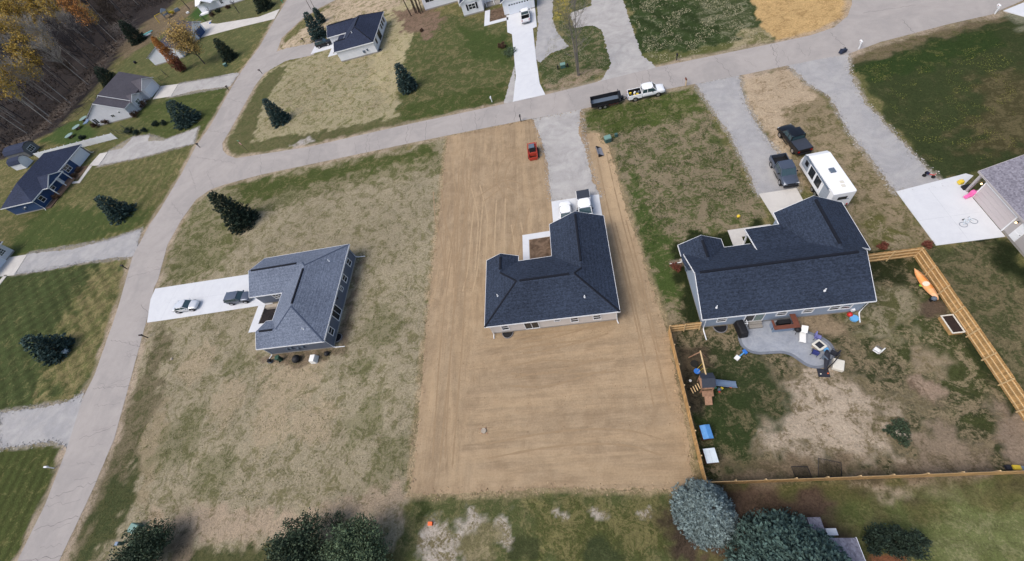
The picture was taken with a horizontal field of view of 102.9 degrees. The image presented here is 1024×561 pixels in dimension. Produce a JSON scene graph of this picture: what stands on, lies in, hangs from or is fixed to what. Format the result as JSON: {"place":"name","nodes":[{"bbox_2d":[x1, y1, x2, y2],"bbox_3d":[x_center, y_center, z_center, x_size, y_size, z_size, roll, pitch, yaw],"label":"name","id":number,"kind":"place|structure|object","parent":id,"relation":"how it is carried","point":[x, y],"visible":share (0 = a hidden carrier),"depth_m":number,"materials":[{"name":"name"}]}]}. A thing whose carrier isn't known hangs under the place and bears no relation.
{"place":"outdoors","nodes":[
{"label":"outdoors","id":0,"kind":"place"},
{"bbox_2d":[0,241,14,267],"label":"house","id":1,"kind":"structure","parent":0,"point":[6,253],"depth_m":91.52,"materials":[{"name":"grey"}]},
{"bbox_2d":[0,255,26,276],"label":"concrete driveway","id":2,"kind":"structure","parent":0,"point":[10,266],"depth_m":90.11,"materials":[{"name":"concrete"}]},
{"bbox_2d":[0,392,83,447],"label":"gravel driveway","id":3,"kind":"structure","parent":0,"point":[41,424],"depth_m":62.99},
{"bbox_2d":[15,230,140,273],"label":"gravel driveway","id":4,"kind":"structure","parent":0,"point":[123,245],"depth_m":85.81,"materials":[{"name":"gravel"}]},
{"bbox_2d":[98,128,197,165],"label":"gravel driveway","id":5,"kind":"structure","parent":0,"point":[140,146],"depth_m":105.28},
{"bbox_2d":[153,84,177,98],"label":"concrete driveway","id":6,"kind":"structure","parent":0,"point":[165,91],"depth_m":122.69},
{"bbox_2d":[147,20,205,65],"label":"house","id":7,"kind":"structure","parent":0,"point":[155,57],"depth_m":135.73,"materials":[{"name":"grey"}]},
{"bbox_2d":[170,73,238,96],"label":"gravel driveway","id":8,"kind":"structure","parent":0,"point":[209,83],"depth_m":118.55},
{"bbox_2d":[147,274,272,322],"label":"concrete driveway","id":9,"kind":"structure","parent":0,"point":[160,308],"depth_m":69.79,"materials":[{"name":"concrete"}]},
{"bbox_2d":[172,298,198,313],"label":"parked car","id":10,"kind":"object","parent":9,"relation":"on","point":[180,306],"visible":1,"depth_m":67.90,"materials":[{"name":"silver metal"}]},
{"bbox_2d":[223,290,250,305],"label":"parked car","id":11,"kind":"object","parent":9,"relation":"on","point":[232,298],"visible":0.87,"depth_m":65.74,"materials":[{"name":"grey metal"}]},
{"bbox_2d":[195,0,243,15],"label":"house","id":12,"kind":"structure","parent":0,"point":[202,5],"depth_m":153.08,"materials":[{"name":"white paint"}]},
{"bbox_2d":[201,9,279,37],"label":"concrete driveway","id":13,"kind":"structure","parent":0,"point":[211,28],"depth_m":139.89,"materials":[{"name":"concrete"}]},
{"bbox_2d":[265,43,314,72],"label":"asphalt driveway","id":14,"kind":"structure","parent":0,"point":[286,54],"depth_m":115.05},
{"bbox_2d":[422,0,534,16],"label":"house","id":15,"kind":"structure","parent":0,"point":[470,7],"depth_m":100.07,"materials":[{"name":"grey"}]},
{"bbox_2d":[507,0,530,14],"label":"garage door","id":16,"kind":"structure","parent":15,"relation":"in","point":[513,7],"depth_m":95.26,"materials":[{"name":"white metal"}]},
{"bbox_2d":[0,0,1023,560],"bbox_3d":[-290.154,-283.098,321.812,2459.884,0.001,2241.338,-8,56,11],"label":"ground","id":17,"kind":"structure","parent":0,"point":[924,374],"depth_m":55.80,"materials":[{"name":"plant"}]},
{"bbox_2d":[6,155,32,169],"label":"shed","id":18,"kind":"structure","parent":17,"relation":"on","point":[20,162],"depth_m":116.07,"materials":[{"name":"white"}]},
{"bbox_2d":[2,141,39,157],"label":"shed","id":19,"kind":"structure","parent":17,"relation":"on","point":[28,148],"depth_m":120.10,"materials":[{"name":"blue"}]},
{"bbox_2d":[0,0,48,41],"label":"yellow tree","id":20,"kind":"object","parent":17,"relation":"on","point":[7,9],"visible":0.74,"depth_m":170.06,"materials":[{"name":"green plant"}]},
{"bbox_2d":[0,73,51,123],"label":"yellow tree","id":21,"kind":"object","parent":17,"relation":"on","point":[5,85],"visible":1,"depth_m":121.61,"materials":[{"name":"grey plant"}]},
{"bbox_2d":[0,11,64,65],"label":"yellow tree","id":22,"kind":"object","parent":17,"relation":"on","point":[12,26],"visible":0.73,"depth_m":149.15,"materials":[{"name":"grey plant"}]},
{"bbox_2d":[1,47,70,102],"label":"yellow tree","id":23,"kind":"object","parent":17,"relation":"on","point":[24,67],"visible":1,"depth_m":127.40,"materials":[{"name":"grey plant"}]},
{"bbox_2d":[1,37,70,91],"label":"yellow tree","id":24,"kind":"object","parent":17,"relation":"on","point":[11,49],"visible":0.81,"depth_m":132.58,"materials":[{"name":"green plant"}]},
{"bbox_2d":[8,29,67,84],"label":"yellow tree","id":25,"kind":"object","parent":17,"relation":"on","point":[23,39],"visible":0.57,"depth_m":136.49,"materials":[{"name":"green plant"}]},
{"bbox_2d":[1,144,91,214],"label":"house","id":26,"kind":"structure","parent":17,"relation":"on","point":[42,179],"depth_m":101.99,"materials":[{"name":"blue"}]},
{"bbox_2d":[70,147,89,165],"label":"garage door","id":27,"kind":"structure","parent":26,"relation":"in","point":[81,155],"depth_m":109.16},
{"bbox_2d":[18,332,74,366],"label":"spruce tree","id":28,"kind":"object","parent":17,"relation":"on","point":[47,351],"visible":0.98,"depth_m":68.69,"materials":[{"name":"green plant"}]},
{"bbox_2d":[10,11,87,68],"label":"bare tree","id":29,"kind":"object","parent":17,"relation":"on","point":[36,27],"visible":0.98,"depth_m":140.32,"materials":[{"name":"grey plant"}]},
{"bbox_2d":[30,45,81,81],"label":"bare tree","id":30,"kind":"object","parent":17,"relation":"on","point":[68,66],"visible":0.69,"depth_m":140.57,"materials":[{"name":"brown plant"}]},
{"bbox_2d":[26,36,88,84],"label":"bare tree","id":31,"kind":"object","parent":17,"relation":"on","point":[43,48],"visible":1,"depth_m":133.83,"materials":[{"name":"grey plant"}]},
{"bbox_2d":[33,0,94,45],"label":"yellow tree","id":32,"kind":"object","parent":17,"relation":"on","point":[47,4],"visible":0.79,"depth_m":153.27,"materials":[{"name":"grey plant"}]},
{"bbox_2d":[36,12,91,60],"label":"bare tree","id":33,"kind":"object","parent":17,"relation":"on","point":[51,23],"visible":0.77,"depth_m":147.25,"materials":[{"name":"brown plant"}]},
{"bbox_2d":[47,28,93,66],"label":"bare tree","id":34,"kind":"object","parent":17,"relation":"on","point":[70,45],"visible":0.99,"depth_m":142.01,"materials":[{"name":"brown plant"}]},
{"bbox_2d":[33,133,117,157],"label":"concrete driveway","id":35,"kind":"structure","parent":17,"relation":"on","point":[97,140],"depth_m":113.84,"materials":[{"name":"concrete"}]},
{"bbox_2d":[61,15,108,56],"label":"bare tree","id":36,"kind":"object","parent":17,"relation":"on","point":[89,38],"visible":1,"depth_m":147.40,"materials":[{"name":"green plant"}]},
{"bbox_2d":[0,0,170,155],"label":"undergrowth","id":37,"kind":"object","parent":17,"relation":"on","point":[35,102],"visible":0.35,"depth_m":152.51,"materials":[{"name":"plant"}]},
{"bbox_2d":[64,0,113,47],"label":"yellow tree","id":38,"kind":"object","parent":17,"relation":"on","point":[75,8],"visible":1,"depth_m":148.51,"materials":[{"name":"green plant"}]},
{"bbox_2d":[93,66,115,87],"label":"spruce tree","id":39,"kind":"object","parent":17,"relation":"on","point":[103,74],"visible":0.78,"depth_m":136.51,"materials":[{"name":"green plant"}]},
{"bbox_2d":[93,194,137,225],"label":"spruce tree","id":40,"kind":"object","parent":17,"relation":"on","point":[120,210],"visible":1,"depth_m":88.22,"materials":[{"name":"green plant"}]},
{"bbox_2d":[83,72,159,125],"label":"house","id":41,"kind":"structure","parent":17,"relation":"on","point":[120,96],"depth_m":118.40,"materials":[{"name":"grey"}]},
{"bbox_2d":[117,20,147,45],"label":"spruce tree","id":42,"kind":"object","parent":17,"relation":"on","point":[134,33],"visible":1,"depth_m":153.13,"materials":[{"name":"green plant"}]},
{"bbox_2d":[106,518,175,560],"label":"broadleaf tree","id":43,"kind":"object","parent":17,"relation":"on","point":[146,545],"visible":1,"depth_m":45.68,"materials":[{"name":"green plant"}]},
{"bbox_2d":[151,36,186,70],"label":"broadleaf tree","id":44,"kind":"object","parent":17,"relation":"on","point":[164,50],"visible":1,"depth_m":123.98,"materials":[{"name":"orange plant"}]},
{"bbox_2d":[157,15,204,63],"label":"broadleaf tree","id":45,"kind":"object","parent":17,"relation":"on","point":[183,39],"visible":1,"depth_m":119.90,"materials":[{"name":"yellow plant"}]},
{"bbox_2d":[166,99,201,130],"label":"spruce tree","id":46,"kind":"object","parent":17,"relation":"on","point":[183,118],"visible":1,"depth_m":105.17,"materials":[{"name":"green plant"}]},
{"bbox_2d":[213,37,238,62],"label":"spruce tree","id":47,"kind":"object","parent":17,"relation":"on","point":[229,53],"visible":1,"depth_m":122.17,"materials":[{"name":"green plant"}]},
{"bbox_2d":[207,190,260,234],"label":"spruce tree","id":48,"kind":"object","parent":17,"relation":"on","point":[238,219],"visible":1,"depth_m":75.27,"materials":[{"name":"green plant"}]},
{"bbox_2d":[248,305,264,332],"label":"front walk","id":49,"kind":"structure","parent":17,"relation":"on","point":[255,325],"depth_m":63.69,"materials":[{"name":"concrete"}]},
{"bbox_2d":[84,146,438,548],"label":"weeds","id":50,"kind":"object","parent":17,"relation":"on","point":[272,365],"visible":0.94,"depth_m":56.75,"materials":[{"name":"plant"}]},
{"bbox_2d":[253,0,275,13],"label":"spruce tree","id":51,"kind":"object","parent":17,"relation":"on","point":[260,5],"visible":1,"depth_m":139.76,"materials":[{"name":"green plant"}]},
{"bbox_2d":[262,98,290,128],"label":"spruce tree","id":52,"kind":"object","parent":17,"relation":"on","point":[277,114],"visible":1,"depth_m":93.76,"materials":[{"name":"green plant"}]},
{"bbox_2d":[261,507,329,560],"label":"broadleaf tree","id":53,"kind":"object","parent":17,"relation":"on","point":[297,544],"visible":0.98,"depth_m":40.70,"materials":[{"name":"green plant"}]},
{"bbox_2d":[248,244,364,358],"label":"house","id":54,"kind":"structure","parent":17,"relation":"on","point":[307,291],"depth_m":59.03,"materials":[{"name":"grey"}]},
{"bbox_2d":[303,11,326,42],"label":"spruce tree","id":55,"kind":"object","parent":17,"relation":"on","point":[317,29],"visible":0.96,"depth_m":114.21,"materials":[{"name":"green plant"}]},
{"bbox_2d":[260,42,393,129],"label":"straw","id":56,"kind":"object","parent":17,"relation":"on","point":[337,85],"visible":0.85,"depth_m":98.09,"materials":[{"name":"plant"}]},
{"bbox_2d":[321,507,345,533],"bbox_3d":[-19.000,25.594,43.547,2.797,2.854,2.509,2,59,17],"label":"broadleaf tree","id":57,"kind":"object","parent":17,"relation":"on","point":[336,522],"visible":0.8,"depth_m":43.45,"materials":[{"name":"green plant"}]},
{"bbox_2d":[317,512,393,560],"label":"broadleaf tree","id":58,"kind":"object","parent":17,"relation":"on","point":[354,542],"visible":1,"depth_m":39.58,"materials":[{"name":"green plant"}]},
{"bbox_2d":[326,11,386,61],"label":"house","id":59,"kind":"structure","parent":17,"relation":"on","point":[358,36],"depth_m":103.32,"materials":[{"name":"grey"}]},
{"bbox_2d":[393,62,417,94],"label":"spruce tree","id":60,"kind":"object","parent":17,"relation":"on","point":[405,81],"visible":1,"depth_m":87.47,"materials":[{"name":"green plant"}]},
{"bbox_2d":[0,54,940,451],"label":"loose gravel","id":61,"kind":"structure","parent":17,"relation":"on","point":[546,184],"depth_m":63.67,"materials":[{"name":"gravel"}]},
{"bbox_2d":[504,67,514,102],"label":"gravel verge","id":62,"kind":"structure","parent":17,"relation":"on","point":[509,94],"depth_m":80.43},
{"bbox_2d":[535,0,568,61],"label":"gravel parking area","id":63,"kind":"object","parent":17,"relation":"on","point":[546,36],"visible":0.99,"depth_m":88.27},
{"bbox_2d":[553,0,589,75],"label":"bare tree","id":64,"kind":"object","parent":17,"relation":"on","point":[571,33],"visible":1,"depth_m":70.18,"materials":[{"name":"plant"}]},
{"bbox_2d":[544,2,606,89],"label":"weeds","id":65,"kind":"object","parent":17,"relation":"on","point":[571,50],"visible":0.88,"depth_m":82.41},
{"bbox_2d":[589,95,754,255],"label":"weeds","id":66,"kind":"object","parent":17,"relation":"on","point":[674,166],"visible":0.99,"depth_m":59.70,"materials":[{"name":"plant"}]},
{"bbox_2d":[631,0,758,61],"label":"seed heads","id":67,"kind":"object","parent":17,"relation":"on","point":[678,17],"visible":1,"depth_m":77.47,"materials":[{"name":"plant"}]},
{"bbox_2d":[669,477,740,552],"bbox_3d":[16.806,19.697,34.863,5.863,6.498,6.094,-8,56,11],"label":"spruce tree","id":68,"kind":"object","parent":17,"relation":"on","point":[696,503],"visible":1,"depth_m":34.82,"materials":[{"name":"grey plant"}]},
{"bbox_2d":[698,424,713,440],"bbox_3d":[19.174,15.051,40.367,0.950,1.150,1.300,-11,56,9],"label":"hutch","id":69,"kind":"object","parent":17,"relation":"on","point":[705,432],"visible":1,"depth_m":40.03,"materials":[{"name":"blue wood"}]},
{"bbox_2d":[702,448,718,464],"bbox_3d":[19.069,16.930,39.312,1.080,0.949,1.300,-10,56,10],"label":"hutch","id":70,"kind":"object","parent":17,"relation":"on","point":[710,455],"visible":1,"depth_m":38.98,"materials":[{"name":"white wood"}]},
{"bbox_2d":[728,224,769,245],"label":"front walk","id":71,"kind":"structure","parent":17,"relation":"on","point":[736,235],"depth_m":51.61,"materials":[{"name":"concrete"}]},
{"bbox_2d":[677,196,876,339],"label":"house","id":72,"kind":"structure","parent":17,"relation":"on","point":[806,257],"depth_m":43.81,"materials":[{"name":"blue"}]},
{"bbox_2d":[719,507,851,560],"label":"spruce tree","id":73,"kind":"object","parent":17,"relation":"on","point":[784,537],"visible":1,"depth_m":31.94,"materials":[{"name":"green plant"}]},
{"bbox_2d":[777,124,812,155],"bbox_3d":[39.163,-19.773,56.590,2.420,2.040,5.900,-14,55,7],"label":"pickup truck","id":74,"kind":"object","parent":17,"relation":"on","point":[797,141],"visible":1,"depth_m":55.77,"materials":[{"name":"black paint"}]},
{"bbox_2d":[799,151,856,204],"bbox_3d":[39.139,-13.180,51.426,2.655,3.334,8.927,-9,56,10],"label":"travel trailer","id":75,"kind":"object","parent":17,"relation":"on","point":[826,175],"visible":0.94,"depth_m":49.88,"materials":[{"name":"white paint"}]},
{"bbox_2d":[817,350,839,376],"bbox_3d":[31.613,8.312,40.821,1.236,1.636,2.705,21,66,27],"label":"garden umbrella","id":76,"kind":"object","parent":17,"relation":"on","point":[824,372],"visible":1,"depth_m":40.92,"materials":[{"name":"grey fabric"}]},
{"bbox_2d":[801,517,865,560],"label":"shed","id":77,"kind":"structure","parent":17,"relation":"on","point":[852,548],"depth_m":31.92,"materials":[{"name":"grey"}]},
{"bbox_2d":[668,247,1023,483],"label":"wooden fence","id":78,"kind":"object","parent":17,"relation":"on","point":[995,364],"visible":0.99,"depth_m":38.97,"materials":[{"name":"brown wood"}]},
{"bbox_2d":[862,522,897,557],"bbox_3d":[29.498,20.981,32.825,2.105,2.404,2.546,23,67,27],"label":"evergreen shrub","id":79,"kind":"object","parent":17,"relation":"on","point":[876,538],"visible":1,"depth_m":32.63,"materials":[{"name":"green plant"}]},
{"bbox_2d":[877,521,921,560],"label":"evergreen shrub","id":80,"kind":"object","parent":17,"relation":"on","point":[901,549],"visible":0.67,"depth_m":32.39,"materials":[{"name":"green plant"}]},
{"bbox_2d":[895,528,934,560],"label":"evergreen shrub","id":81,"kind":"object","parent":17,"relation":"on","point":[913,540],"visible":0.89,"depth_m":31.96,"materials":[{"name":"green plant"}]},
{"bbox_2d":[914,268,937,299],"bbox_3d":[43.559,0.374,42.953,0.784,0.460,3.900,-24,52,25],"label":"kayak","id":82,"kind":"object","parent":17,"relation":"on","point":[926,284],"visible":1,"depth_m":42.93,"materials":[{"name":"plastic"}]},
{"bbox_2d":[869,44,1014,161],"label":"dandelions","id":83,"kind":"object","parent":17,"relation":"on","point":[956,100],"visible":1,"depth_m":54.31,"materials":[{"name":"plant"}]},
{"bbox_2d":[938,314,965,334],"bbox_3d":[43.620,4.407,40.546,1.120,0.538,2.020,-9,56,11],"label":"raised planter","id":84,"kind":"object","parent":17,"relation":"on","point":[951,324],"visible":1,"depth_m":40.41,"materials":[{"name":"white wood"}]},
{"bbox_2d":[965,155,1023,256],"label":"house","id":85,"kind":"structure","parent":17,"relation":"on","point":[998,196],"depth_m":43.85,"materials":[{"name":"grey"}]},
{"bbox_2d":[973,182,1017,230],"bbox_3d":[52.869,-8.139,44.752,0.090,2.335,5.160,-8,56,11],"label":"garage door","id":86,"kind":"structure","parent":85,"relation":"in","point":[986,197],"depth_m":44.68,"materials":[{"name":"metal"}]},
{"bbox_2d":[17,0,1022,560],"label":"road","id":87,"kind":"structure","parent":0,"point":[869,22],"depth_m":70.60,"materials":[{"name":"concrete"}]},
{"bbox_2d":[24,6,910,560],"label":"road cracks","id":88,"kind":"object","parent":87,"relation":"on","point":[378,142],"visible":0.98,"depth_m":67.32,"materials":[{"name":"asphalt"}]},
{"bbox_2d":[590,89,626,109],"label":"dump trailer","id":89,"kind":"object","parent":87,"relation":"on","point":[603,100],"visible":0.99,"depth_m":70.66,"materials":[{"name":"black metal"}]},
{"bbox_2d":[626,81,665,101],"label":"pickup truck","id":90,"kind":"object","parent":87,"relation":"on","point":[648,89],"visible":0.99,"depth_m":68.78,"materials":[{"name":"white paint"}]},
{"bbox_2d":[506,8,544,101],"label":"concrete driveway","id":91,"kind":"structure","parent":0,"point":[525,54],"depth_m":85.38,"materials":[{"name":"concrete"}]},
{"bbox_2d":[407,110,698,500],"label":"soil","id":92,"kind":"structure","parent":0,"point":[591,466],"depth_m":48.11,"materials":[{"name":"soil"}]},
{"bbox_2d":[462,185,522,291],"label":"tyre tracks","id":93,"kind":"object","parent":92,"relation":"on","point":[486,234],"visible":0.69,"depth_m":61.65,"materials":[{"name":"soil"}]},
{"bbox_2d":[522,231,549,259],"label":"front walk","id":94,"kind":"structure","parent":92,"relation":"on","point":[526,238],"depth_m":59.12,"materials":[{"name":"concrete"}]},
{"bbox_2d":[530,237,550,258],"bbox_3d":[4.233,-3.783,57.444,3.443,0.001,5.644,-8,56,11],"label":"planting bed","id":95,"kind":"object","parent":92,"relation":"on","point":[540,247],"visible":0.47,"depth_m":58.04,"materials":[{"name":"soil"}]},
{"bbox_2d":[432,148,668,468],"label":"tyre tracks","id":96,"kind":"object","parent":92,"relation":"on","point":[531,335],"visible":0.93,"depth_m":50.38,"materials":[{"name":"soil"}]},
{"bbox_2d":[484,211,619,338],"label":"house","id":97,"kind":"structure","parent":92,"relation":"on","point":[570,280],"depth_m":49.90,"materials":[{"name":"blue"}]},
{"bbox_2d":[534,109,601,200],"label":"gravel driveway","id":98,"kind":"structure","parent":0,"point":[569,173],"depth_m":66.84,"materials":[{"name":"gravel"}]},
{"bbox_2d":[551,194,601,221],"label":"concrete driveway","id":99,"kind":"structure","parent":0,"point":[595,202],"depth_m":60.53,"materials":[{"name":"concrete"}]},
{"bbox_2d":[558,201,571,217],"bbox_3d":[7.835,-9.663,59.270,2.260,1.540,4.682,-8,56,11],"label":"parked car","id":100,"kind":"object","parent":99,"relation":"on","point":[565,208],"visible":0.55,"depth_m":58.90,"materials":[{"name":"white paint"}]},
{"bbox_2d":[576,189,593,213],"bbox_3d":[10.475,-10.726,58.948,2.420,2.040,6.200,-8,56,11],"label":"pickup truck","id":101,"kind":"object","parent":99,"relation":"on","point":[583,198],"visible":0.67,"depth_m":58.25,"materials":[{"name":"white paint"}]},
{"bbox_2d":[570,0,655,81],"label":"gravel driveway","id":102,"kind":"structure","parent":0,"point":[610,19],"depth_m":81.80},
{"bbox_2d":[688,351,737,404],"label":"play tower","id":103,"kind":"structure","parent":0,"point":[707,381],"depth_m":41.98,"materials":[{"name":"brown wood"}]},
{"bbox_2d":[696,76,798,193],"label":"gravel driveway","id":104,"kind":"structure","parent":0,"point":[723,97],"depth_m":60.73,"materials":[{"name":"gravel"}]},
{"bbox_2d":[769,153,798,187],"bbox_3d":[36.192,-14.779,54.235,2.420,2.040,5.700,-7,57,12],"label":"pickup truck","id":105,"kind":"object","parent":104,"relation":"on","point":[782,165],"visible":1,"depth_m":53.33,"materials":[{"name":"grey metal"}]},
{"bbox_2d":[759,188,802,218],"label":"concrete driveway","id":106,"kind":"structure","parent":0,"point":[774,201],"depth_m":52.90,"materials":[{"name":"concrete"}]},
{"bbox_2d":[738,318,834,368],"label":"patio","id":107,"kind":"structure","parent":0,"point":[764,338],"depth_m":43.63,"materials":[{"name":"concrete"}]},
{"bbox_2d":[733,320,748,337],"bbox_3d":[25.209,5.288,44.875,0.968,1.100,1.867,-12,56,9],"label":"gas grill","id":108,"kind":"object","parent":107,"relation":"on","point":[740,327],"visible":1,"depth_m":44.51,"materials":[{"name":"black metal"}]},
{"bbox_2d":[769,314,800,331],"bbox_3d":[29.294,4.674,44.051,2.525,1.091,1.625,-8,56,11],"label":"bar counter","id":109,"kind":"object","parent":107,"relation":"on","point":[783,325],"visible":1,"depth_m":43.73,"materials":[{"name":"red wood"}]},
{"bbox_2d":[788,54,938,190],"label":"gravel driveway","id":110,"kind":"structure","parent":0,"point":[896,162],"depth_m":56.12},
{"bbox_2d":[896,173,1004,245],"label":"concrete driveway","id":111,"kind":"structure","parent":0,"point":[922,203],"depth_m":46.79,"materials":[{"name":"concrete"}]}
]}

